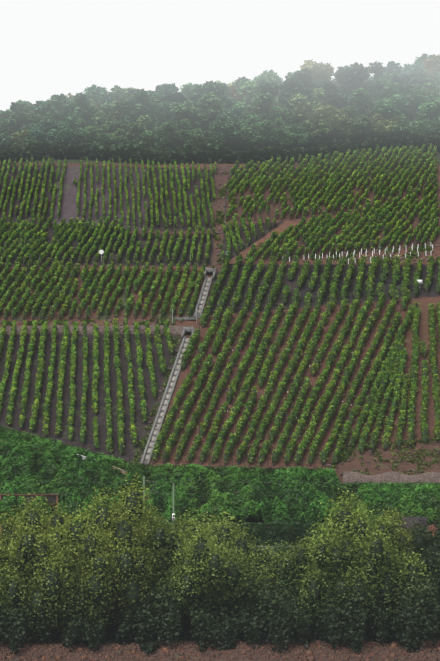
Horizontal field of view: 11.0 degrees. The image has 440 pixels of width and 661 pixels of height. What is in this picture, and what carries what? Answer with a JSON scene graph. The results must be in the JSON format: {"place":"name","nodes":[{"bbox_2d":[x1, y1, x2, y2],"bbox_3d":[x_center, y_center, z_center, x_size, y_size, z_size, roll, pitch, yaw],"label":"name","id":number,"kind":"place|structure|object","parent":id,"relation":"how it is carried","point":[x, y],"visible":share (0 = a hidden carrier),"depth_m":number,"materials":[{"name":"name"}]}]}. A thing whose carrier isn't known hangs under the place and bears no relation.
{"place":"outdoors","nodes":[
{"label":"outdoors","id":0,"kind":"place"},
{"bbox_2d":[0,147,439,660],"bbox_3d":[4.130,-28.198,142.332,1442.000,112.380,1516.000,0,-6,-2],"label":"ground","id":1,"kind":"structure","parent":0,"point":[68,206],"depth_m":331.43,"materials":[{"name":"brown soil"}]},
{"bbox_2d":[0,135,12,147],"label":"forest tree","id":2,"kind":"object","parent":1,"relation":"on","point":[5,142],"visible":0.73,"depth_m":383.13,"materials":[{"name":"green plant"}]},
{"bbox_2d":[0,118,22,138],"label":"forest tree","id":3,"kind":"object","parent":1,"relation":"on","point":[7,125],"visible":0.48,"depth_m":386.73,"materials":[{"name":"green plant"}]},
{"bbox_2d":[0,100,36,129],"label":"forest tree","id":4,"kind":"object","parent":1,"relation":"on","point":[5,114],"visible":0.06,"depth_m":391.28,"materials":[{"name":"green plant"}]},
{"bbox_2d":[10,129,29,144],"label":"forest tree","id":5,"kind":"object","parent":1,"relation":"on","point":[17,138],"visible":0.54,"depth_m":383.87,"materials":[{"name":"green plant"}]},
{"bbox_2d":[9,102,43,131],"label":"forest tree","id":6,"kind":"object","parent":1,"relation":"on","point":[19,115],"visible":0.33,"depth_m":388.13,"materials":[{"name":"green plant"}]},
{"bbox_2d":[0,494,58,513],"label":"rockfall fence","id":7,"kind":"object","parent":1,"relation":"on","point":[52,498],"visible":0.27,"depth_m":287.25,"materials":[{"name":"brown"}]},
{"bbox_2d":[0,489,72,627],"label":"riverside tree","id":8,"kind":"object","parent":1,"relation":"on","point":[12,585],"visible":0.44,"depth_m":248.82,"materials":[{"name":"green plant"}]},
{"bbox_2d":[25,122,58,140],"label":"forest tree","id":9,"kind":"object","parent":1,"relation":"on","point":[37,132],"visible":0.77,"depth_m":382.09,"materials":[{"name":"green plant"}]},
{"bbox_2d":[31,93,72,121],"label":"forest tree","id":10,"kind":"object","parent":1,"relation":"on","point":[55,102],"visible":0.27,"depth_m":388.15,"materials":[{"name":"green plant"}]},
{"bbox_2d":[40,109,83,135],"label":"forest tree","id":11,"kind":"object","parent":1,"relation":"on","point":[48,121],"visible":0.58,"depth_m":384.08,"materials":[{"name":"green plant"}]},
{"bbox_2d":[54,121,85,144],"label":"forest tree","id":12,"kind":"object","parent":1,"relation":"on","point":[66,134],"visible":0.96,"depth_m":381.73,"materials":[{"name":"green plant"}]},
{"bbox_2d":[56,92,97,128],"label":"forest tree","id":13,"kind":"object","parent":1,"relation":"on","point":[80,103],"visible":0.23,"depth_m":387.30,"materials":[{"name":"green plant"}]},
{"bbox_2d":[65,93,100,109],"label":"forest tree","id":14,"kind":"object","parent":1,"relation":"on","point":[97,105],"visible":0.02,"depth_m":396.91,"materials":[{"name":"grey plant"}]},
{"bbox_2d":[71,97,94,122],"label":"forest tree","id":15,"kind":"object","parent":1,"relation":"on","point":[92,103],"depth_m":391.45,"materials":[{"name":"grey plant"}]},
{"bbox_2d":[73,117,97,142],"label":"forest tree","id":16,"kind":"object","parent":1,"relation":"on","point":[81,121],"visible":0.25,"depth_m":383.47,"materials":[{"name":"green plant"}]},
{"bbox_2d":[69,84,113,107],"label":"forest tree","id":17,"kind":"object","parent":1,"relation":"on","point":[101,95],"visible":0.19,"depth_m":394.39,"materials":[{"name":"green plant"}]},
{"bbox_2d":[0,472,189,642],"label":"riverside tree","id":18,"kind":"object","parent":1,"relation":"on","point":[109,564],"visible":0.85,"depth_m":243.00,"materials":[{"name":"green plant"}]},
{"bbox_2d":[0,325,193,334],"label":"terrace wall","id":19,"kind":"structure","parent":1,"relation":"on","point":[141,329],"depth_m":328.95,"materials":[{"name":"stone"}]},
{"bbox_2d":[86,124,118,141],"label":"forest tree","id":20,"kind":"object","parent":1,"relation":"on","point":[108,136],"visible":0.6,"depth_m":383.26,"materials":[{"name":"green plant"}]},
{"bbox_2d":[91,100,124,133],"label":"forest tree","id":21,"kind":"object","parent":1,"relation":"on","point":[113,120],"visible":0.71,"depth_m":386.32,"materials":[{"name":"green plant"}]},
{"bbox_2d":[111,85,137,100],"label":"forest tree","id":22,"kind":"object","parent":1,"relation":"on","point":[118,92],"visible":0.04,"depth_m":396.26,"materials":[{"name":"green plant"}]},
{"bbox_2d":[100,88,156,132],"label":"forest tree","id":23,"kind":"object","parent":1,"relation":"on","point":[136,106],"visible":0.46,"depth_m":387.13,"materials":[{"name":"green plant"}]},
{"bbox_2d":[115,122,145,142],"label":"forest tree","id":24,"kind":"object","parent":1,"relation":"on","point":[133,131],"visible":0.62,"depth_m":383.23,"materials":[{"name":"green plant"}]},
{"bbox_2d":[104,501,166,630],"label":"riverside tree","id":25,"kind":"object","parent":1,"relation":"on","point":[152,518],"depth_m":253.56,"materials":[{"name":"green plant"}]},
{"bbox_2d":[132,133,156,150],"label":"forest tree","id":26,"kind":"object","parent":1,"relation":"on","point":[148,137],"visible":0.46,"depth_m":381.25,"materials":[{"name":"green plant"}]},
{"bbox_2d":[137,115,161,139],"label":"forest tree","id":27,"kind":"object","parent":1,"relation":"on","point":[146,120],"visible":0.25,"depth_m":385.04,"materials":[{"name":"green plant"}]},
{"bbox_2d":[144,546,167,596],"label":"riverside tree","id":28,"kind":"object","parent":1,"relation":"on","point":[151,570],"depth_m":249.54,"materials":[{"name":"green plant"}]},
{"bbox_2d":[144,128,176,147],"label":"forest tree","id":29,"kind":"object","parent":1,"relation":"on","point":[163,139],"visible":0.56,"depth_m":381.94,"materials":[{"name":"green plant"}]},
{"bbox_2d":[147,90,174,126],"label":"forest tree","id":30,"kind":"object","parent":1,"relation":"on","point":[162,111],"visible":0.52,"depth_m":388.24,"materials":[{"name":"green plant"}]},
{"bbox_2d":[150,118,181,131],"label":"forest tree","id":31,"kind":"object","parent":1,"relation":"on","point":[157,125],"visible":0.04,"depth_m":386.52,"materials":[{"name":"green plant"}]},
{"bbox_2d":[155,83,186,112],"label":"forest tree","id":32,"kind":"object","parent":1,"relation":"on","point":[171,93],"visible":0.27,"depth_m":390.50,"materials":[{"name":"green plant"}]},
{"bbox_2d":[172,482,174,529],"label":"pole","id":33,"kind":"object","parent":1,"relation":"on","point":[173,517],"visible":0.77,"depth_m":275.92,"materials":[{"name":"grey metal"}]},
{"bbox_2d":[140,267,215,464],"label":"stairs","id":34,"kind":"structure","parent":1,"relation":"on","point":[170,388],"depth_m":318.12,"materials":[{"name":"concrete"}]},
{"bbox_2d":[167,116,191,130],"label":"forest tree","id":35,"kind":"object","parent":1,"relation":"on","point":[175,119],"visible":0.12,"depth_m":385.43,"materials":[{"name":"green plant"}]},
{"bbox_2d":[160,119,204,148],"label":"forest tree","id":36,"kind":"object","parent":1,"relation":"on","point":[188,137],"visible":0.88,"depth_m":381.47,"materials":[{"name":"green plant"}]},
{"bbox_2d":[172,305,196,322],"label":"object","id":37,"kind":"structure","parent":1,"relation":"on","point":[190,318],"depth_m":332.19,"materials":[{"name":"metal"}]},
{"bbox_2d":[180,83,198,97],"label":"forest tree","id":38,"kind":"object","parent":1,"relation":"on","point":[186,89],"visible":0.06,"depth_m":395.83,"materials":[{"name":"green plant"}]},
{"bbox_2d":[170,90,227,130],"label":"forest tree","id":39,"kind":"object","parent":1,"relation":"on","point":[210,106],"visible":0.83,"depth_m":384.76,"materials":[{"name":"green plant"}]},
{"bbox_2d":[191,124,212,141],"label":"forest tree","id":40,"kind":"object","parent":1,"relation":"on","point":[207,135],"visible":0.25,"depth_m":383.63,"materials":[{"name":"green plant"}]},
{"bbox_2d":[138,502,275,632],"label":"riverside tree","id":41,"kind":"object","parent":1,"relation":"on","point":[217,565],"visible":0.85,"depth_m":244.62,"materials":[{"name":"green plant"}]},
{"bbox_2d":[185,80,232,110],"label":"forest tree","id":42,"kind":"object","parent":1,"relation":"on","point":[225,100],"visible":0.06,"depth_m":389.35,"materials":[{"name":"green plant"}]},
{"bbox_2d":[192,82,235,108],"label":"forest tree","id":43,"kind":"object","parent":1,"relation":"on","point":[224,89],"visible":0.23,"depth_m":390.05,"materials":[{"name":"green plant"}]},
{"bbox_2d":[0,242,432,473],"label":"vineyard fittings","id":44,"kind":"object","parent":1,"relation":"on","point":[175,466],"visible":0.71,"depth_m":308.00,"materials":[{"name":"grey metal"}]},
{"bbox_2d":[0,144,438,466],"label":"vineyard stakes","id":45,"kind":"object","parent":1,"relation":"on","point":[24,319],"visible":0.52,"depth_m":346.83,"materials":[{"name":"brown wood"}]},
{"bbox_2d":[0,143,439,464],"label":"vines","id":46,"kind":"object","parent":1,"relation":"on","point":[227,448],"visible":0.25,"depth_m":334.34,"materials":[{"name":"green plant"}]},
{"bbox_2d":[0,572,439,654],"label":"riverbank shrubs","id":47,"kind":"object","parent":1,"relation":"on","point":[206,625],"visible":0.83,"depth_m":240.09,"materials":[{"name":"green plant"}]},
{"bbox_2d":[0,123,439,164],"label":"forest edge shrubs","id":48,"kind":"object","parent":1,"relation":"on","point":[104,149],"visible":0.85,"depth_m":380.91,"materials":[{"name":"green plant"}]},
{"bbox_2d":[0,425,439,524],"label":"bank cover","id":49,"kind":"object","parent":1,"relation":"on","point":[256,486],"visible":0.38,"depth_m":290.87,"materials":[{"name":"green plant"}]},
{"bbox_2d":[0,638,439,660],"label":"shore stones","id":50,"kind":"object","parent":1,"relation":"on","point":[369,645],"visible":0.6,"depth_m":236.08,"materials":[{"name":"brown stone"}]},
{"bbox_2d":[0,171,439,475],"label":"loose stones","id":51,"kind":"object","parent":1,"relation":"on","point":[332,264],"visible":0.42,"depth_m":347.67,"materials":[{"name":"stone"}]},
{"bbox_2d":[0,517,439,554],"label":"railway walls and track","id":52,"kind":"structure","parent":1,"relation":"on","point":[409,523],"depth_m":283.78,"materials":[{"name":"grey stone"}]},
{"bbox_2d":[63,522,377,545],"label":"ivy hedge","id":53,"kind":"object","parent":1,"relation":"on","point":[278,532],"visible":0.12,"depth_m":283.29,"materials":[{"name":"green plant"}]},
{"bbox_2d":[6,172,439,474],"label":"weed tufts","id":54,"kind":"object","parent":1,"relation":"on","point":[343,451],"visible":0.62,"depth_m":316.05,"materials":[{"name":"green plant"}]},
{"bbox_2d":[204,108,242,140],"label":"forest tree","id":55,"kind":"object","parent":1,"relation":"on","point":[228,114],"visible":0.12,"depth_m":385.46,"materials":[{"name":"green plant"}]},
{"bbox_2d":[208,117,246,145],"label":"forest tree","id":56,"kind":"object","parent":1,"relation":"on","point":[228,129],"visible":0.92,"depth_m":382.07,"materials":[{"name":"green plant"}]},
{"bbox_2d":[227,80,236,87],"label":"forest tree","id":57,"kind":"object","parent":1,"relation":"on","point":[230,84],"depth_m":405.19,"materials":[{"name":"green plant"}]},
{"bbox_2d":[222,102,247,141],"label":"forest tree","id":58,"kind":"object","parent":1,"relation":"on","point":[241,105],"visible":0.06,"depth_m":390.57,"materials":[{"name":"green plant"}]},
{"bbox_2d":[227,85,250,111],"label":"forest tree","id":59,"kind":"object","parent":1,"relation":"on","point":[234,92],"visible":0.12,"depth_m":397.46,"materials":[{"name":"green plant"}]},
{"bbox_2d":[234,76,249,87],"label":"forest tree","id":60,"kind":"object","parent":1,"relation":"on","point":[238,81],"depth_m":398.58,"materials":[{"name":"green plant"}]},
{"bbox_2d":[229,122,266,145],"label":"forest tree","id":61,"kind":"object","parent":1,"relation":"on","point":[256,137],"visible":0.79,"depth_m":383.59,"materials":[{"name":"green plant"}]},
{"bbox_2d":[238,112,261,132],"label":"forest tree","id":62,"kind":"object","parent":1,"relation":"on","point":[250,120],"visible":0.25,"depth_m":386.27,"materials":[{"name":"green plant"}]},
{"bbox_2d":[227,73,279,110],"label":"forest tree","id":63,"kind":"object","parent":1,"relation":"on","point":[248,87],"visible":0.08,"depth_m":395.74,"materials":[{"name":"green plant"}]},
{"bbox_2d":[237,540,271,627],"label":"riverside tree","id":64,"kind":"object","parent":1,"relation":"on","point":[261,551],"depth_m":252.91,"materials":[{"name":"green plant"}]},
{"bbox_2d":[247,102,272,115],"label":"forest tree","id":65,"kind":"object","parent":1,"relation":"on","point":[252,106],"visible":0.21,"depth_m":388.83,"materials":[{"name":"green plant"}]},
{"bbox_2d":[258,69,283,90],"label":"forest tree","id":66,"kind":"object","parent":1,"relation":"on","point":[280,82],"depth_m":402.17,"materials":[{"name":"green plant"}]},
{"bbox_2d":[268,100,285,123],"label":"forest tree","id":67,"kind":"object","parent":1,"relation":"on","point":[274,113],"visible":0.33,"depth_m":388.32,"materials":[{"name":"green plant"}]},
{"bbox_2d":[258,117,296,146],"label":"forest tree","id":68,"kind":"object","parent":1,"relation":"on","point":[283,137],"visible":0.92,"depth_m":384.00,"materials":[{"name":"green plant"}]},
{"bbox_2d":[246,538,308,630],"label":"riverside tree","id":69,"kind":"object","parent":1,"relation":"on","point":[293,590],"visible":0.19,"depth_m":248.48,"materials":[{"name":"green plant"}]},
{"bbox_2d":[251,92,303,129],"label":"forest tree","id":70,"kind":"object","parent":1,"relation":"on","point":[263,101],"visible":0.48,"depth_m":388.02,"materials":[{"name":"green plant"}]},
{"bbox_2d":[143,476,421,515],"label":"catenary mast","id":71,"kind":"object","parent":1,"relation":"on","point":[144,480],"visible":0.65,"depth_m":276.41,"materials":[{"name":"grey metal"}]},
{"bbox_2d":[252,69,314,109],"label":"forest tree","id":72,"kind":"object","parent":1,"relation":"on","point":[293,83],"visible":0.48,"depth_m":391.25,"materials":[{"name":"green plant"}]},
{"bbox_2d":[277,123,310,145],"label":"forest tree","id":73,"kind":"object","parent":1,"relation":"on","point":[302,138],"visible":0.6,"depth_m":385.00,"materials":[{"name":"green plant"}]},
{"bbox_2d":[274,88,327,123],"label":"forest tree","id":74,"kind":"object","parent":1,"relation":"on","point":[304,109],"visible":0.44,"depth_m":389.22,"materials":[{"name":"green plant"}]},
{"bbox_2d":[299,113,339,141],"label":"forest tree","id":75,"kind":"object","parent":1,"relation":"on","point":[318,129],"visible":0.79,"depth_m":386.55,"materials":[{"name":"green plant"}]},
{"bbox_2d":[302,79,344,107],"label":"forest tree","id":76,"kind":"object","parent":1,"relation":"on","point":[317,83],"visible":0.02,"depth_m":395.05,"materials":[{"name":"green plant"}]},
{"bbox_2d":[315,105,348,134],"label":"forest tree","id":77,"kind":"object","parent":1,"relation":"on","point":[325,109],"visible":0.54,"depth_m":388.85,"materials":[{"name":"green plant"}]},
{"bbox_2d":[300,59,366,87],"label":"forest tree","id":78,"kind":"object","parent":1,"relation":"on","point":[319,71],"visible":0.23,"depth_m":398.88,"materials":[{"name":"green plant"}]},
{"bbox_2d":[319,82,347,108],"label":"forest tree","id":79,"kind":"object","parent":1,"relation":"on","point":[330,96],"visible":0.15,"depth_m":393.27,"materials":[{"name":"green plant"}]},
{"bbox_2d":[331,79,339,86],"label":"forest tree","id":80,"kind":"object","parent":1,"relation":"on","point":[334,81],"depth_m":405.35,"materials":[{"name":"green plant"}]},
{"bbox_2d":[257,486,436,626],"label":"riverside tree","id":81,"kind":"object","parent":1,"relation":"on","point":[357,545],"visible":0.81,"depth_m":244.13,"materials":[{"name":"green plant"}]},
{"bbox_2d":[330,92,367,117],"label":"forest tree","id":82,"kind":"object","parent":1,"relation":"on","point":[347,98],"visible":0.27,"depth_m":393.17,"materials":[{"name":"green plant"}]},
{"bbox_2d":[324,106,375,137],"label":"forest tree","id":83,"kind":"object","parent":1,"relation":"on","point":[354,126],"visible":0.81,"depth_m":387.74,"materials":[{"name":"green plant"}]},
{"bbox_2d":[333,61,405,99],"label":"forest tree","id":84,"kind":"object","parent":1,"relation":"on","point":[355,75],"visible":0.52,"depth_m":395.72,"materials":[{"name":"green plant"}]},
{"bbox_2d":[365,97,377,115],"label":"forest tree","id":85,"kind":"object","parent":1,"relation":"on","point":[370,106],"visible":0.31,"depth_m":392.60,"materials":[{"name":"green plant"}]},
{"bbox_2d":[351,88,399,128],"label":"forest tree","id":86,"kind":"object","parent":1,"relation":"on","point":[385,107],"visible":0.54,"depth_m":390.69,"materials":[{"name":"green plant"}]},
{"bbox_2d":[351,503,416,628],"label":"riverside tree","id":87,"kind":"object","parent":1,"relation":"on","point":[399,531],"visible":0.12,"depth_m":250.31,"materials":[{"name":"green plant"}]},
{"bbox_2d":[372,113,401,135],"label":"forest tree","id":88,"kind":"object","parent":1,"relation":"on","point":[384,127],"visible":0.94,"depth_m":388.66,"materials":[{"name":"green plant"}]},
{"bbox_2d":[372,74,407,107],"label":"forest tree","id":89,"kind":"object","parent":1,"relation":"on","point":[396,93],"visible":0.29,"depth_m":393.38,"materials":[{"name":"green plant"}]},
{"bbox_2d":[343,471,439,484],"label":"stone wall","id":90,"kind":"structure","parent":1,"relation":"on","point":[392,476],"depth_m":295.32,"materials":[{"name":"stone"}]},
{"bbox_2d":[385,61,420,86],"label":"forest tree","id":91,"kind":"object","parent":1,"relation":"on","point":[396,70],"visible":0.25,"depth_m":400.96,"materials":[{"name":"green plant"}]},
{"bbox_2d":[398,102,412,123],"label":"forest tree","id":92,"kind":"object","parent":1,"relation":"on","point":[405,111],"visible":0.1,"depth_m":392.35,"materials":[{"name":"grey plant"}]},
{"bbox_2d":[391,114,421,134],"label":"forest tree","id":93,"kind":"object","parent":1,"relation":"on","point":[414,125],"visible":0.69,"depth_m":389.45,"materials":[{"name":"green plant"}]},
{"bbox_2d":[401,62,422,71],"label":"forest tree","id":94,"kind":"object","parent":1,"relation":"on","point":[406,67],"visible":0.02,"depth_m":411.64,"materials":[{"name":"green plant"}]},
{"bbox_2d":[394,520,437,594],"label":"riverside tree","id":95,"kind":"object","parent":1,"relation":"on","point":[413,525],"visible":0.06,"depth_m":251.45,"materials":[{"name":"green plant"}]},
{"bbox_2d":[396,513,439,633],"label":"riverside tree","id":96,"kind":"object","parent":1,"relation":"on","point":[430,557],"visible":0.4,"depth_m":249.04,"materials":[{"name":"green plant"}]},
{"bbox_2d":[405,83,439,120],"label":"forest tree","id":97,"kind":"object","parent":1,"relation":"on","point":[415,96],"visible":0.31,"depth_m":394.10,"materials":[{"name":"green plant"}]},
{"bbox_2d":[413,53,431,65],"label":"forest tree","id":98,"kind":"object","parent":1,"relation":"on","point":[421,58],"visible":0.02,"depth_m":414.06,"materials":[{"name":"green plant"}]},
{"bbox_2d":[415,90,432,117],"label":"forest tree","id":99,"kind":"object","parent":1,"relation":"on","point":[429,92],"visible":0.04,"depth_m":395.50,"materials":[{"name":"green plant"}]},
{"bbox_2d":[409,67,439,90],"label":"forest tree","id":100,"kind":"object","parent":1,"relation":"on","point":[430,82],"visible":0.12,"depth_m":401.64,"materials":[{"name":"green plant"}]},
{"bbox_2d":[417,102,439,133],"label":"forest tree","id":101,"kind":"object","parent":1,"relation":"on","point":[426,110],"visible":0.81,"depth_m":390.96,"materials":[{"name":"green plant"}]},
{"bbox_2d":[422,54,439,76],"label":"forest tree","id":102,"kind":"object","parent":1,"relation":"on","point":[432,65],"visible":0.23,"depth_m":407.27,"materials":[{"name":"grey plant"}]},
{"bbox_2d":[429,99,439,124],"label":"forest tree","id":103,"kind":"object","parent":1,"relation":"on","point":[437,102],"visible":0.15,"depth_m":391.10,"materials":[{"name":"green plant"}]},
{"bbox_2d":[0,0,439,110],"label":"sky","id":104,"kind":"structure","parent":0,"point":[48,48],"materials":[{"name":"white"}]}
]}

